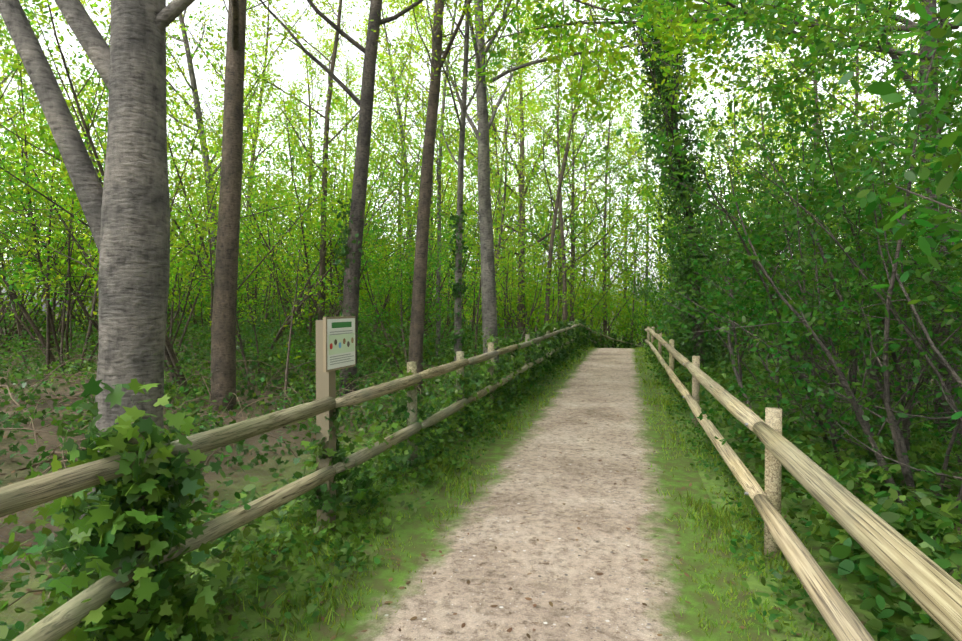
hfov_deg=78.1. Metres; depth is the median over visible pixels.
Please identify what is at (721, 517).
grass verges
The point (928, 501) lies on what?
undergrowth leaves
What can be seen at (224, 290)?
brown tree wood
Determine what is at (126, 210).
tree
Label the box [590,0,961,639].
hawthorn shrub leaves
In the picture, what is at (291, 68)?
sky
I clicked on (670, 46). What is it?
spring canopy leaves
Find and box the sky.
[0,0,961,313]
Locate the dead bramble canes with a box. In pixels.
[0,343,479,606]
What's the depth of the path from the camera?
4.13 m
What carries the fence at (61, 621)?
on the ground at (30, 602)
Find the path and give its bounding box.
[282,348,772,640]
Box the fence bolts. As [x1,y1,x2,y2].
[644,329,748,494]
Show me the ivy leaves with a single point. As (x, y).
(180, 488)
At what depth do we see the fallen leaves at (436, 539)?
4.08 m
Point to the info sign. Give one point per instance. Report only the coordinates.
(335, 343)
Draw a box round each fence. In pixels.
[0,322,641,640]
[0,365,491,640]
[645,327,961,640]
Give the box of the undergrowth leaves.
[0,287,961,640]
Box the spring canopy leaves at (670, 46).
[0,0,961,364]
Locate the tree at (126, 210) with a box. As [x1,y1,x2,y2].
[0,0,961,573]
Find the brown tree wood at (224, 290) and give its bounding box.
[0,0,958,427]
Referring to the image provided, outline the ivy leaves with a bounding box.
[0,0,747,640]
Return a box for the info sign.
[316,316,355,534]
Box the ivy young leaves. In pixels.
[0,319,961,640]
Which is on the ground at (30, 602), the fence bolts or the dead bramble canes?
the dead bramble canes
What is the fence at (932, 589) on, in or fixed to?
on the ground at (30, 602)
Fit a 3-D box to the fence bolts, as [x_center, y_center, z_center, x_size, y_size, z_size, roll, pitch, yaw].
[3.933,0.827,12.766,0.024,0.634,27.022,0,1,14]
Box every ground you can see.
[0,312,961,640]
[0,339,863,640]
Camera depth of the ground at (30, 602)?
4.99 m
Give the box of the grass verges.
[185,346,846,640]

